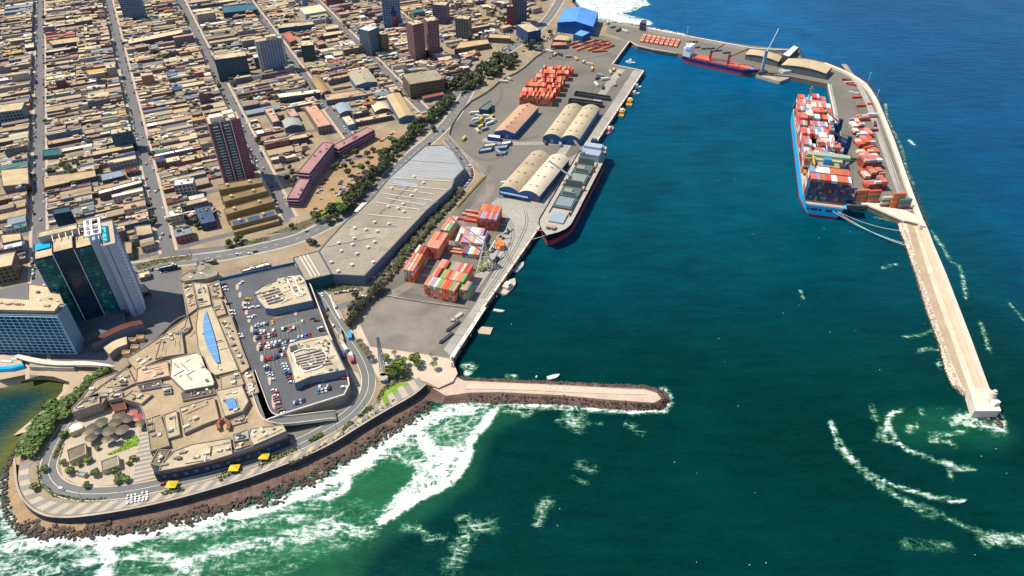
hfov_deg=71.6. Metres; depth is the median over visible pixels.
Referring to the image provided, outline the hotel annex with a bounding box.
[27,283,64,303]
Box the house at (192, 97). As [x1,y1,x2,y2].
[185,90,219,100]
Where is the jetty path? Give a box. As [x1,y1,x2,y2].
[464,383,645,394]
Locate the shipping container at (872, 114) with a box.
[867,113,877,115]
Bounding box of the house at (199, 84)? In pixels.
[181,81,204,87]
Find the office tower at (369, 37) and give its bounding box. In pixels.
[358,24,381,55]
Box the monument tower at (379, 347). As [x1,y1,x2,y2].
[376,336,387,383]
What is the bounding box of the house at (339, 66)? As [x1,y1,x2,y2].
[329,63,345,70]
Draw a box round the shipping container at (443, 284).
[439,279,447,290]
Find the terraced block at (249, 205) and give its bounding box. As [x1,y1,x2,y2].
[218,177,279,235]
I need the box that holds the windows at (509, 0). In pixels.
[509,0,523,24]
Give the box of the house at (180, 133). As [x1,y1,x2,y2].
[173,131,186,136]
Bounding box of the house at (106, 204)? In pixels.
[94,202,114,207]
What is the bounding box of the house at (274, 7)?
[261,5,286,11]
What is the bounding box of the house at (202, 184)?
[196,180,210,188]
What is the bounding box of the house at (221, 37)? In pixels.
[207,33,235,42]
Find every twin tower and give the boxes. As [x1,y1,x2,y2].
[406,19,425,60]
[423,16,439,57]
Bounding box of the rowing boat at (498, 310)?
[493,309,504,312]
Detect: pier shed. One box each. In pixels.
[745,49,781,66]
[781,58,832,78]
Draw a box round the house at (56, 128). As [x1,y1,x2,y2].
[46,124,66,131]
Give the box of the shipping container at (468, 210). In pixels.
[465,209,477,212]
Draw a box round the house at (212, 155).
[208,152,215,158]
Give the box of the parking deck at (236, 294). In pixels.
[218,262,350,420]
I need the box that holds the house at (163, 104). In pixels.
[152,100,176,108]
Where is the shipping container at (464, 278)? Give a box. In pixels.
[460,273,467,284]
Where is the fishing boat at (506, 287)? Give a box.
[498,278,515,295]
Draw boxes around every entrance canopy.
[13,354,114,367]
[354,202,366,211]
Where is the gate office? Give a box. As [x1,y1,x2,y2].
[479,100,491,114]
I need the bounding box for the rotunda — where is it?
[179,261,219,283]
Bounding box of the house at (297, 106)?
[287,100,315,111]
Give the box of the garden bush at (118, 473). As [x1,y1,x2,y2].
[114,471,122,477]
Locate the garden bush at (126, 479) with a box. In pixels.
[121,475,130,482]
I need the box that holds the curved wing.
[104,337,129,360]
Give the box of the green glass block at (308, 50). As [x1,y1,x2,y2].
[301,39,315,61]
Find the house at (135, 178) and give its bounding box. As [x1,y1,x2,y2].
[131,175,141,180]
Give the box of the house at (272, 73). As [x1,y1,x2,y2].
[260,68,285,78]
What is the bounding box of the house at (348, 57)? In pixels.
[345,53,364,60]
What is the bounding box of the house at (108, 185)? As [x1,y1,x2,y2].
[92,179,131,190]
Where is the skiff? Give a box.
[513,261,523,272]
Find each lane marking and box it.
[48,292,368,493]
[133,10,553,267]
[137,0,555,262]
[142,4,561,270]
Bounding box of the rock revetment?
[16,399,433,543]
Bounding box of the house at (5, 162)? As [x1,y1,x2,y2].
[0,160,11,165]
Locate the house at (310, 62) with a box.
[303,60,317,66]
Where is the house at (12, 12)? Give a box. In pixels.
[4,7,33,15]
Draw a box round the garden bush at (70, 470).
[64,466,74,474]
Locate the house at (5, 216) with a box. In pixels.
[0,208,28,222]
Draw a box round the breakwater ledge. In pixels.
[917,225,981,387]
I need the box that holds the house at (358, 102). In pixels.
[354,99,364,106]
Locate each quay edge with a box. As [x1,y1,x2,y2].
[453,71,643,358]
[612,41,642,70]
[630,41,676,53]
[828,84,835,122]
[846,203,904,221]
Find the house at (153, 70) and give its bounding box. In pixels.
[133,66,166,76]
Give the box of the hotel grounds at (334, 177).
[295,130,403,211]
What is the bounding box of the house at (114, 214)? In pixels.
[107,208,125,219]
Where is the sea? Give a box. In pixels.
[0,0,1023,575]
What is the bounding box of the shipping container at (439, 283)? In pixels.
[436,278,444,289]
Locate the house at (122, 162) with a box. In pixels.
[107,155,137,170]
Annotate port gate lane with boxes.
[337,266,401,309]
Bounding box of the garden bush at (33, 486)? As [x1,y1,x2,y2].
[29,481,37,489]
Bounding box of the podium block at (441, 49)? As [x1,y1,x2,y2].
[425,45,442,56]
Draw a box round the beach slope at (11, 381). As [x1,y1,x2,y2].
[0,368,90,435]
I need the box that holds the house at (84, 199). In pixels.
[74,194,93,203]
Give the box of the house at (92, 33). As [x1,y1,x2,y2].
[88,29,109,37]
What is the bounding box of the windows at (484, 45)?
[455,45,488,53]
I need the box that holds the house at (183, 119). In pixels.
[175,115,192,122]
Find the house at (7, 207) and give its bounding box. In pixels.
[0,203,15,212]
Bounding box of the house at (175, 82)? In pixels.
[170,78,191,84]
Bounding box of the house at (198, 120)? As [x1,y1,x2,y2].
[191,112,221,124]
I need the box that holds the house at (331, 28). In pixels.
[324,25,338,31]
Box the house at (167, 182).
[161,176,189,185]
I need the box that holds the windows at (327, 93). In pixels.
[277,93,327,102]
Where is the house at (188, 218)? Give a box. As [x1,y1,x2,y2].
[184,212,194,224]
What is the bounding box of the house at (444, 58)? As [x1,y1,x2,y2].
[436,56,451,60]
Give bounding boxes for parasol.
[81,431,89,436]
[84,433,97,441]
[85,423,98,432]
[92,427,102,434]
[95,417,107,426]
[101,436,110,443]
[102,426,116,435]
[108,418,121,426]
[109,435,117,441]
[112,411,125,418]
[115,425,128,434]
[122,414,133,422]
[127,410,137,415]
[133,413,141,420]
[135,420,144,426]
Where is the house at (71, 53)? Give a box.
[46,51,77,56]
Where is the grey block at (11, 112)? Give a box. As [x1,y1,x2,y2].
[0,101,29,124]
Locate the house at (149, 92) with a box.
[138,87,171,96]
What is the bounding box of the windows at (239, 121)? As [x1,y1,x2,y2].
[233,121,253,178]
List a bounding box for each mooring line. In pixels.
[833,211,901,242]
[838,212,903,244]
[840,212,899,230]
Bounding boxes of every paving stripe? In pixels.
[133,474,154,479]
[134,466,151,470]
[134,470,153,475]
[135,457,152,462]
[135,462,149,466]
[136,453,151,458]
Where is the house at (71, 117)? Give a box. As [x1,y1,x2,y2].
[59,114,80,120]
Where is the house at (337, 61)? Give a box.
[331,59,346,63]
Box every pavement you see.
[25,0,36,379]
[44,0,50,372]
[103,0,161,254]
[112,0,177,249]
[176,0,283,219]
[184,0,297,216]
[246,3,344,138]
[252,0,353,133]
[319,0,439,118]
[332,22,418,111]
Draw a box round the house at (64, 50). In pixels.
[45,46,77,54]
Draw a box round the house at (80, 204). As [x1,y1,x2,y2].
[71,201,94,207]
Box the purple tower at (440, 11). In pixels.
[432,1,449,24]
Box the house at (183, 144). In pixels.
[152,141,190,150]
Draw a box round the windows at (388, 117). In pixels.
[355,117,391,125]
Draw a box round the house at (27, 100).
[0,98,31,106]
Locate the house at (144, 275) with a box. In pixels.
[138,270,150,281]
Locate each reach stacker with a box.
[488,240,495,252]
[493,249,499,261]
[496,231,507,238]
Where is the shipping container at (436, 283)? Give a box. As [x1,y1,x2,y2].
[433,278,441,288]
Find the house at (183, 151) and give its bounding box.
[154,147,193,157]
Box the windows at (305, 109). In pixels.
[305,109,331,133]
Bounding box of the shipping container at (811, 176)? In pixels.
[810,172,813,180]
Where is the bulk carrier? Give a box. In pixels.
[538,138,607,245]
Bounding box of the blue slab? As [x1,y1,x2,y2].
[118,0,147,19]
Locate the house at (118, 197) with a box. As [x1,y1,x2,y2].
[112,188,145,203]
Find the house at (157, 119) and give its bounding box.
[145,116,170,123]
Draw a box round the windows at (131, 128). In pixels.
[112,128,137,149]
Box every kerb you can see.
[39,288,375,500]
[56,300,361,486]
[131,1,554,262]
[139,0,564,271]
[318,151,474,293]
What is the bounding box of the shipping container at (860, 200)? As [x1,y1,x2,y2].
[853,199,865,201]
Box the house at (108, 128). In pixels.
[103,124,128,131]
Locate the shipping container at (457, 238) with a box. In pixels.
[455,234,460,243]
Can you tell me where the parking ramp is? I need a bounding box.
[245,370,336,425]
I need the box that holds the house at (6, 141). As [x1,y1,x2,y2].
[0,134,30,145]
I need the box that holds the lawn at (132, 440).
[107,435,139,454]
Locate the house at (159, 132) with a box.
[149,129,166,134]
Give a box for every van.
[340,350,344,358]
[341,343,347,351]
[348,331,351,339]
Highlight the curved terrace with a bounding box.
[90,320,145,352]
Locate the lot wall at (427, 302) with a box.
[387,295,467,308]
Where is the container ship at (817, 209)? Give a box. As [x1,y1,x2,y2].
[790,86,850,219]
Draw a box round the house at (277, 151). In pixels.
[266,145,294,157]
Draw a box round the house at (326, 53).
[322,49,338,56]
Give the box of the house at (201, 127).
[194,124,207,131]
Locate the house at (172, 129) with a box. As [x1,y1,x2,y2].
[167,124,192,131]
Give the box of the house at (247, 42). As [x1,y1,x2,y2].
[240,36,261,48]
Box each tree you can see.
[15,450,22,457]
[20,436,43,448]
[20,442,39,457]
[23,428,45,439]
[23,438,42,451]
[25,421,50,437]
[30,411,49,426]
[33,410,58,421]
[38,422,54,435]
[42,398,58,410]
[44,406,62,415]
[45,167,55,172]
[51,403,69,410]
[56,395,76,407]
[56,409,71,420]
[62,164,71,169]
[65,391,79,401]
[66,168,76,173]
[70,180,78,184]
[73,385,86,396]
[79,380,92,388]
[83,373,98,381]
[92,370,106,377]
[97,367,110,373]
[148,217,156,225]
[225,239,232,244]
[233,237,239,241]
[254,137,261,142]
[278,114,284,120]
[290,177,297,182]
[310,211,320,220]
[324,216,331,223]
[325,206,331,213]
[327,202,334,210]
[332,212,338,219]
[333,202,341,209]
[336,205,347,213]
[340,190,349,196]
[342,195,352,202]
[343,168,350,173]
[344,200,353,209]
[344,319,352,326]
[347,303,358,310]
[347,310,354,316]
[348,187,355,191]
[350,182,360,188]
[350,310,359,318]
[351,148,358,155]
[351,291,358,298]
[352,192,361,200]
[354,300,365,306]
[355,339,363,343]
[357,163,365,171]
[357,178,366,184]
[358,343,366,347]
[359,188,365,196]
[361,173,370,179]
[364,180,372,188]
[364,296,371,302]
[364,351,371,358]
[369,165,374,171]
[369,172,376,179]
[371,288,379,293]
[372,283,382,293]
[374,165,384,174]
[374,280,385,290]
[377,148,385,155]
[378,161,386,167]
[382,353,389,359]
[384,362,397,373]
[384,368,395,377]
[390,358,406,369]
[392,148,399,155]
[394,143,399,148]
[398,365,409,373]
[404,134,410,140]
[408,352,420,362]
[414,361,422,367]
[415,123,422,128]
[416,117,424,123]
[416,127,422,134]
[426,113,433,122]
[429,361,436,366]
[444,81,449,88]
[445,94,452,98]
[448,80,455,88]
[454,75,461,84]
[459,80,466,85]
[460,76,469,80]
[469,78,477,86]
[473,74,484,83]
[484,71,491,78]
[485,63,491,71]
[488,67,497,76]
[490,59,498,64]
[492,51,499,56]
[494,64,502,70]
[502,59,512,66]
[511,52,518,57]
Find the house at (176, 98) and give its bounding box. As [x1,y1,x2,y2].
[164,96,184,101]
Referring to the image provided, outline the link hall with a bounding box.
[293,251,333,289]
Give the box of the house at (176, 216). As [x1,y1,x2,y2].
[168,207,184,224]
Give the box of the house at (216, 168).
[210,165,219,171]
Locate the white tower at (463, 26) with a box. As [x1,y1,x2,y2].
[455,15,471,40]
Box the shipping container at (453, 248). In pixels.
[447,247,460,250]
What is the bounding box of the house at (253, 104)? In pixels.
[241,100,259,109]
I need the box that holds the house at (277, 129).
[272,127,283,133]
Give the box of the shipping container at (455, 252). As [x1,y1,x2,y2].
[449,250,461,254]
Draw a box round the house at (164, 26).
[154,23,175,28]
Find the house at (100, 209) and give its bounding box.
[95,205,110,213]
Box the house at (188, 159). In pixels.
[179,153,200,164]
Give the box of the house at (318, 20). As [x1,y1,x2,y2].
[302,15,327,23]
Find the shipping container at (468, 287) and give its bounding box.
[465,282,472,292]
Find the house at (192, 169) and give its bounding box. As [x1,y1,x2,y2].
[185,166,203,172]
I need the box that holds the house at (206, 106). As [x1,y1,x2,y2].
[201,100,223,109]
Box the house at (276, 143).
[263,137,290,151]
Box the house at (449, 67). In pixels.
[439,63,459,69]
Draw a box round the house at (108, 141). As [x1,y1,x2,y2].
[92,137,113,145]
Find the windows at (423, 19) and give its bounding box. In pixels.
[423,19,439,57]
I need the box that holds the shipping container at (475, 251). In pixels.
[473,247,478,256]
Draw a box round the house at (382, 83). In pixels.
[377,79,392,88]
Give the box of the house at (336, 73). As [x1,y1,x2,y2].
[329,69,348,76]
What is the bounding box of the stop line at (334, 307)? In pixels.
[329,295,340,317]
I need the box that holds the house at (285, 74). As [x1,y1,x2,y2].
[276,72,296,80]
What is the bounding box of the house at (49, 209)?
[46,203,70,212]
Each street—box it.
[0,4,353,55]
[0,54,404,126]
[0,81,402,158]
[0,99,456,195]
[0,155,366,240]
[0,218,289,293]
[2,20,358,75]
[30,1,46,377]
[31,40,358,95]
[33,1,254,32]
[105,0,174,250]
[177,0,294,218]
[245,0,352,137]
[314,0,427,115]
[401,13,409,21]
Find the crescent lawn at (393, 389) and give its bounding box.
[381,382,407,403]
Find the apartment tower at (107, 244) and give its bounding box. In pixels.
[83,217,145,316]
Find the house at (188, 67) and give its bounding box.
[185,64,204,69]
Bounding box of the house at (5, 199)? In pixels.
[0,190,28,205]
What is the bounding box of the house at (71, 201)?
[64,195,93,204]
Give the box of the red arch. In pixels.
[216,418,230,430]
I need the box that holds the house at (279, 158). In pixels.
[270,155,285,165]
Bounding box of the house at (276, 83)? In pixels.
[269,80,286,86]
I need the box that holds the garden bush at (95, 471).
[89,467,99,475]
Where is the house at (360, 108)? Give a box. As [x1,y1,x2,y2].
[355,106,366,110]
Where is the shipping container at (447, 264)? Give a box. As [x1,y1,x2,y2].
[443,260,450,270]
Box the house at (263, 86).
[244,84,269,89]
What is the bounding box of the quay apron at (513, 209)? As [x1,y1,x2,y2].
[444,70,641,355]
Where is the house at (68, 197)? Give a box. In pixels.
[47,189,93,202]
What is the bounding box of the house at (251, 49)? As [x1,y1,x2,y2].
[248,46,256,52]
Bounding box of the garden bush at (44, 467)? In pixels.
[39,464,48,470]
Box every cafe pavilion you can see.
[66,442,87,465]
[100,455,120,474]
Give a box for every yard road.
[386,144,494,297]
[469,69,623,299]
[482,138,562,144]
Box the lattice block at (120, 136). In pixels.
[110,126,137,150]
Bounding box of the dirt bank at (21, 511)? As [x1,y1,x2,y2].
[7,455,86,532]
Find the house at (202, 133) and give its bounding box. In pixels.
[196,129,209,137]
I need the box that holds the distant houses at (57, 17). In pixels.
[0,0,544,263]
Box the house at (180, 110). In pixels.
[172,107,188,113]
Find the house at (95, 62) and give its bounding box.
[93,58,115,64]
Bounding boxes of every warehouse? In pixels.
[494,103,538,138]
[499,150,568,202]
[543,103,599,144]
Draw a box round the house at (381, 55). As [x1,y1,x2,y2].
[378,51,397,57]
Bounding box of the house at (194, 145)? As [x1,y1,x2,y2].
[177,143,199,148]
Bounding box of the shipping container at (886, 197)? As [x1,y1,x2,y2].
[882,196,891,199]
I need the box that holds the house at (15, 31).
[1,28,33,35]
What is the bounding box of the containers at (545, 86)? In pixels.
[404,34,887,302]
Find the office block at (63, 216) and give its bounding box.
[52,206,80,231]
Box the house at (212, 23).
[200,21,226,27]
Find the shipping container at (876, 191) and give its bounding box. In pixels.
[869,189,881,192]
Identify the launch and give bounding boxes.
[605,126,613,134]
[625,59,635,63]
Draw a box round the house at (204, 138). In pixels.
[198,136,210,142]
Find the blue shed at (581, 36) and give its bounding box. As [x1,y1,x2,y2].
[573,29,589,42]
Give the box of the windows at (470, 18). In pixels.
[455,18,471,40]
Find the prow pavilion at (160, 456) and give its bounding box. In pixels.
[150,449,171,470]
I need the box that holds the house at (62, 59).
[45,55,77,61]
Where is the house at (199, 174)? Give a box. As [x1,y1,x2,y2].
[161,170,206,182]
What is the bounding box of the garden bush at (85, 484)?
[81,480,88,487]
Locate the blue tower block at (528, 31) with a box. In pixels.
[516,22,540,42]
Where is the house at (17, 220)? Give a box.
[7,215,28,225]
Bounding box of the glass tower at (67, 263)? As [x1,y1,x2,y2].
[33,223,126,345]
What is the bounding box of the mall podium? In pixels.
[100,279,272,454]
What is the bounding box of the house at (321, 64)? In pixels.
[305,62,326,68]
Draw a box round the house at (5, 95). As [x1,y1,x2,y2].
[0,92,11,97]
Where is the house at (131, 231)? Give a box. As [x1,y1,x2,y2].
[127,228,134,234]
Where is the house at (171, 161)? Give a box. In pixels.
[164,155,181,167]
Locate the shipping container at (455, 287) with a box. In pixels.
[451,282,459,293]
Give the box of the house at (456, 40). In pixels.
[443,38,462,45]
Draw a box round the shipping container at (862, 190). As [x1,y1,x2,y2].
[856,189,869,192]
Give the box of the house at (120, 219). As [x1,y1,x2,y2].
[113,216,125,222]
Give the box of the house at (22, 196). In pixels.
[12,193,28,202]
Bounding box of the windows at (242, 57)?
[215,57,249,80]
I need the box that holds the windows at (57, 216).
[55,208,80,230]
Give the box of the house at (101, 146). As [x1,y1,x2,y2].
[93,144,106,148]
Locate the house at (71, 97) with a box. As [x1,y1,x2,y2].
[46,93,81,103]
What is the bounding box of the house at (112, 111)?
[100,108,126,116]
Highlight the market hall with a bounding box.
[319,145,464,285]
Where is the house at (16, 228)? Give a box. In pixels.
[2,222,28,233]
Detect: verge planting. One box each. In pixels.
[36,465,105,500]
[134,254,191,270]
[162,487,184,494]
[218,466,241,481]
[224,236,268,248]
[258,447,297,466]
[270,209,337,233]
[288,442,326,464]
[308,431,322,441]
[325,283,363,292]
[331,399,394,441]
[341,420,352,430]
[357,405,372,417]
[376,377,410,404]
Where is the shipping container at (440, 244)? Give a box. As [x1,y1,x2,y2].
[436,241,442,250]
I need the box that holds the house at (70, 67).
[47,65,74,69]
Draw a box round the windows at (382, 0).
[381,0,400,26]
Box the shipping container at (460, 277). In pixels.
[457,272,464,281]
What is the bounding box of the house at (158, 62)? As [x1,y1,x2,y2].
[131,60,163,66]
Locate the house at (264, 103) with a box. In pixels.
[258,99,269,106]
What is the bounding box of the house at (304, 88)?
[286,87,308,91]
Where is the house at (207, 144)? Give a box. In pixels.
[200,139,212,150]
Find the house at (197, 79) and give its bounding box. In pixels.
[180,76,211,85]
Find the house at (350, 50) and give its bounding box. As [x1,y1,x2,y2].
[342,44,362,56]
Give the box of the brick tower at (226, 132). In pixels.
[205,109,254,182]
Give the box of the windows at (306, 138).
[290,138,308,143]
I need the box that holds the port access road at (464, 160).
[322,139,473,292]
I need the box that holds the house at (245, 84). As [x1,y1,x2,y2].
[232,83,247,88]
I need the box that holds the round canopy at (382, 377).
[377,373,388,380]
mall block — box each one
[71,392,102,420]
[80,368,135,398]
[107,391,123,408]
[126,336,165,369]
[135,360,170,384]
[137,380,161,391]
[146,414,170,456]
[155,330,184,359]
[162,383,172,395]
[163,410,180,439]
[169,315,191,339]
[170,352,215,392]
[179,397,219,435]
[180,282,197,315]
[180,387,215,401]
[193,282,211,308]
[195,306,238,378]
[208,281,223,298]
[211,298,226,317]
[215,385,249,419]
[217,315,249,373]
[220,371,244,388]
[229,415,246,426]
[241,370,258,396]
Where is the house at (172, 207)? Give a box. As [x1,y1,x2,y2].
[167,204,177,210]
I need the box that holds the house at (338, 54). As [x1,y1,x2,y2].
[332,51,342,56]
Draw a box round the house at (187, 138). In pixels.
[179,134,197,141]
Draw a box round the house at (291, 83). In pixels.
[282,82,297,86]
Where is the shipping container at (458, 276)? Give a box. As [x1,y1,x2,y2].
[454,272,461,281]
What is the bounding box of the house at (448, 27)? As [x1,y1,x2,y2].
[442,26,454,29]
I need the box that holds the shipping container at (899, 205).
[897,203,910,206]
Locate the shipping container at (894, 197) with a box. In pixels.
[892,196,905,198]
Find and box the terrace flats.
[173,177,197,196]
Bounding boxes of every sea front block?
[159,437,232,471]
[232,429,248,442]
[234,439,252,451]
[249,424,286,445]
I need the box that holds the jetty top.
[433,377,660,402]
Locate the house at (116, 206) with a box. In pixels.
[110,202,122,210]
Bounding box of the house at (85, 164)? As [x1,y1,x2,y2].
[77,162,93,166]
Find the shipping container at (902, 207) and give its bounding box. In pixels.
[896,206,909,208]
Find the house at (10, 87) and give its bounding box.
[0,82,31,92]
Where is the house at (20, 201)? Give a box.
[8,199,28,207]
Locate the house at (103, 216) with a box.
[95,212,107,222]
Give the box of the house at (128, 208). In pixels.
[123,200,148,215]
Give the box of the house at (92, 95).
[87,91,108,98]
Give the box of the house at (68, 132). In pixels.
[45,127,81,139]
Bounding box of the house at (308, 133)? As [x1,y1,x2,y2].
[294,131,312,137]
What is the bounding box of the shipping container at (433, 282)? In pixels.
[430,277,437,288]
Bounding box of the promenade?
[19,378,422,514]
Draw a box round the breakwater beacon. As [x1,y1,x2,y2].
[965,387,1000,417]
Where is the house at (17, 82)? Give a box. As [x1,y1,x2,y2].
[0,79,31,85]
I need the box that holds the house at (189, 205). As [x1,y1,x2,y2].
[177,196,208,211]
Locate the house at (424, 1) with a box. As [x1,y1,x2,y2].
[420,0,439,3]
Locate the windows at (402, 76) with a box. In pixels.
[402,76,444,98]
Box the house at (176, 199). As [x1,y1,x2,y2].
[165,194,188,205]
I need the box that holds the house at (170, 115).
[145,112,180,119]
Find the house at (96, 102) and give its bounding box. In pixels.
[86,94,123,107]
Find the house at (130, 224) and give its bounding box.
[117,216,151,229]
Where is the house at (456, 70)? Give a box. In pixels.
[444,67,464,75]
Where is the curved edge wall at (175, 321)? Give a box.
[75,314,188,408]
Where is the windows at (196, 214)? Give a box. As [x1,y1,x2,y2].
[196,214,215,229]
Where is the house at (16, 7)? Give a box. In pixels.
[4,4,33,10]
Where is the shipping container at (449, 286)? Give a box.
[445,280,453,291]
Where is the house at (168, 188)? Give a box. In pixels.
[162,183,174,193]
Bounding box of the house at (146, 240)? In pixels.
[139,237,155,243]
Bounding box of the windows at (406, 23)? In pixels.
[406,23,425,60]
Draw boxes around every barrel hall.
[282,117,302,132]
[311,76,330,98]
[334,102,353,118]
[371,101,390,114]
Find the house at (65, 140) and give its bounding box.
[47,134,82,147]
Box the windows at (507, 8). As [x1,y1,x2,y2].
[507,8,511,23]
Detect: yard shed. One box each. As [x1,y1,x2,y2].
[478,146,492,153]
[483,142,496,147]
[493,144,507,150]
[496,150,506,155]
[500,140,511,145]
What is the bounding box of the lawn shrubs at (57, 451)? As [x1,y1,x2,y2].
[52,438,64,459]
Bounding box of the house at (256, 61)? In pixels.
[252,54,287,68]
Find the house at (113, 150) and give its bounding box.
[92,143,135,158]
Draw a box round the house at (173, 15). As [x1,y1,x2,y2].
[164,13,181,18]
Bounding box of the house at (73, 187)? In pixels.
[60,182,91,191]
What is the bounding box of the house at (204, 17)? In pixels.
[195,10,216,24]
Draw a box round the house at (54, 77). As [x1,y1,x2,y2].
[46,72,75,80]
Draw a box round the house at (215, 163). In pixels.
[203,161,217,168]
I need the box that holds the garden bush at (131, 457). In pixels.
[128,454,136,460]
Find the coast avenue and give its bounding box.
[132,0,563,271]
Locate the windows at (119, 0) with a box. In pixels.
[119,0,146,19]
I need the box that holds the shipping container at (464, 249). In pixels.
[462,245,467,255]
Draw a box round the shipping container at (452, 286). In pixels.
[448,281,456,292]
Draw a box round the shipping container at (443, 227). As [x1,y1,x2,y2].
[440,222,447,231]
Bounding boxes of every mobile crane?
[825,110,843,142]
[829,130,852,161]
[846,195,855,203]
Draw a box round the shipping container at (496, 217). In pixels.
[494,213,498,221]
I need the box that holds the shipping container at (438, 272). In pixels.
[434,268,441,276]
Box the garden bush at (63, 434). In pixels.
[58,430,68,437]
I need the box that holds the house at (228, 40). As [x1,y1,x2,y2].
[209,37,237,46]
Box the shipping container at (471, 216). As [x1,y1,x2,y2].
[467,214,477,218]
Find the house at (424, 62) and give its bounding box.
[417,60,432,64]
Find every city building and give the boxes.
[0,167,31,193]
[0,233,23,244]
[2,49,23,57]
[24,42,34,50]
[43,148,62,159]
[43,170,97,193]
[48,36,80,47]
[74,16,92,25]
[86,67,107,75]
[98,179,144,200]
[100,170,125,183]
[124,166,139,176]
[124,241,133,259]
[127,28,186,45]
[134,224,154,239]
[140,284,150,296]
[158,263,177,271]
[194,205,217,230]
[196,258,216,264]
[221,3,256,18]
[241,262,270,272]
[263,133,309,144]
[264,107,280,126]
[276,21,314,33]
[276,89,327,103]
[282,31,296,46]
[286,108,298,117]
[299,4,327,19]
[304,105,331,134]
[315,31,323,40]
[315,40,325,48]
[321,30,345,40]
[324,90,367,105]
[327,73,348,85]
[341,115,355,129]
[355,112,391,126]
[362,100,377,107]
[454,39,489,53]
[488,33,510,43]
[551,42,566,48]
[552,34,569,43]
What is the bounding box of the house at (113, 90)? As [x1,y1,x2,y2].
[108,87,123,96]
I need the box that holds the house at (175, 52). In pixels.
[168,46,197,56]
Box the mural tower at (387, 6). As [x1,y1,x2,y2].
[381,0,401,27]
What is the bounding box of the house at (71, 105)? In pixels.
[46,101,82,110]
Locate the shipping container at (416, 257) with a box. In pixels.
[412,253,419,261]
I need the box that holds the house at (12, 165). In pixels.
[0,160,29,169]
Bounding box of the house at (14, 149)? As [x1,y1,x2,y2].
[4,143,29,157]
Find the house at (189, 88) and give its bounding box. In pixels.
[182,86,198,91]
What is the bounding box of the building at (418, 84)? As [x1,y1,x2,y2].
[402,69,444,98]
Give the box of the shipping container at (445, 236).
[441,233,447,242]
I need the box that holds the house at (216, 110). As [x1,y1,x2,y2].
[210,106,227,113]
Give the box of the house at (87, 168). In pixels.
[77,164,94,171]
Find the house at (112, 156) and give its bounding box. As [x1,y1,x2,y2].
[94,151,135,161]
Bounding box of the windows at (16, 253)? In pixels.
[0,253,22,282]
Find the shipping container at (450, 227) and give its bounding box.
[446,223,453,232]
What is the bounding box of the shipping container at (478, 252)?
[476,247,481,256]
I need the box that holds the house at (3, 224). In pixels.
[0,222,7,229]
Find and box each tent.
[165,481,177,488]
[228,464,239,472]
[258,453,270,458]
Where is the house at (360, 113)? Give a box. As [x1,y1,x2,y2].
[351,108,369,119]
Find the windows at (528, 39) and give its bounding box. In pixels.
[516,26,540,42]
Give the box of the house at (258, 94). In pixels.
[238,90,273,99]
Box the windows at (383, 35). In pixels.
[380,35,388,50]
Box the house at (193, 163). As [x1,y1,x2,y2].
[178,161,201,167]
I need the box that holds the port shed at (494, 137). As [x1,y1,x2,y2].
[487,133,499,141]
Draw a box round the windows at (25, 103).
[0,103,29,124]
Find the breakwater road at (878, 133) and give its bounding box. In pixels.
[842,64,910,210]
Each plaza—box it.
[60,408,154,486]
[352,325,457,387]
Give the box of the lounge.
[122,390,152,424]
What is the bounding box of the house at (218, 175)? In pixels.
[214,172,221,178]
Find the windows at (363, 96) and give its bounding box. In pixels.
[326,96,367,104]
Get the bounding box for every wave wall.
[646,27,798,52]
[824,62,925,228]
[922,221,989,388]
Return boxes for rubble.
[0,443,84,539]
[456,374,670,410]
[614,22,929,225]
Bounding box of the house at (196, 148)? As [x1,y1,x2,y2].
[193,146,200,150]
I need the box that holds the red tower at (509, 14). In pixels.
[507,4,512,28]
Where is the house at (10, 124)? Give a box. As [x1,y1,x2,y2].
[1,119,30,127]
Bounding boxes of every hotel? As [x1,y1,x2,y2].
[0,298,83,354]
[287,178,313,206]
[297,142,335,185]
[334,127,375,157]
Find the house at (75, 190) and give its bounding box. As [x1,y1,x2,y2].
[57,186,92,195]
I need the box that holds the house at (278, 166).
[272,162,283,171]
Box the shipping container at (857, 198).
[854,197,866,199]
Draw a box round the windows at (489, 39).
[489,39,510,42]
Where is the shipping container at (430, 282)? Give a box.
[427,277,435,287]
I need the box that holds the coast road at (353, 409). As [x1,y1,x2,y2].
[40,289,374,499]
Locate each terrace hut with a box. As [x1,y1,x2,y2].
[122,350,131,356]
[128,338,136,344]
[130,345,139,351]
[136,335,145,341]
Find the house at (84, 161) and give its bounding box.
[64,158,93,165]
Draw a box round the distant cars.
[30,0,561,272]
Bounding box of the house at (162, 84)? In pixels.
[145,81,169,88]
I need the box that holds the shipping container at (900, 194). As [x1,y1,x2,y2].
[893,192,906,195]
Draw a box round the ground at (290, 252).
[0,0,917,515]
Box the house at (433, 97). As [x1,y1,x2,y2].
[422,92,443,102]
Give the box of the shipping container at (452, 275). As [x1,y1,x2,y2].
[448,271,456,279]
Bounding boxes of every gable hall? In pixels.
[347,69,376,89]
[386,93,413,123]
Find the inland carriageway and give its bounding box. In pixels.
[159,41,513,256]
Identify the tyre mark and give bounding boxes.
[482,211,525,296]
[484,210,527,298]
[489,215,511,276]
[492,213,514,276]
[847,125,853,191]
[879,128,899,189]
[881,129,902,191]
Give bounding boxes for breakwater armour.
[900,222,966,395]
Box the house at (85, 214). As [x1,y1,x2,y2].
[77,210,95,218]
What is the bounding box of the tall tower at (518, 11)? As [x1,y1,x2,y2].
[509,0,523,24]
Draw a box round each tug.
[617,107,624,117]
[626,97,632,106]
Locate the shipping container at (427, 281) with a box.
[424,276,432,286]
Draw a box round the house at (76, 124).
[67,122,81,128]
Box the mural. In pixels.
[390,7,402,26]
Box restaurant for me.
[110,401,127,413]
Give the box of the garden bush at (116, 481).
[113,478,120,484]

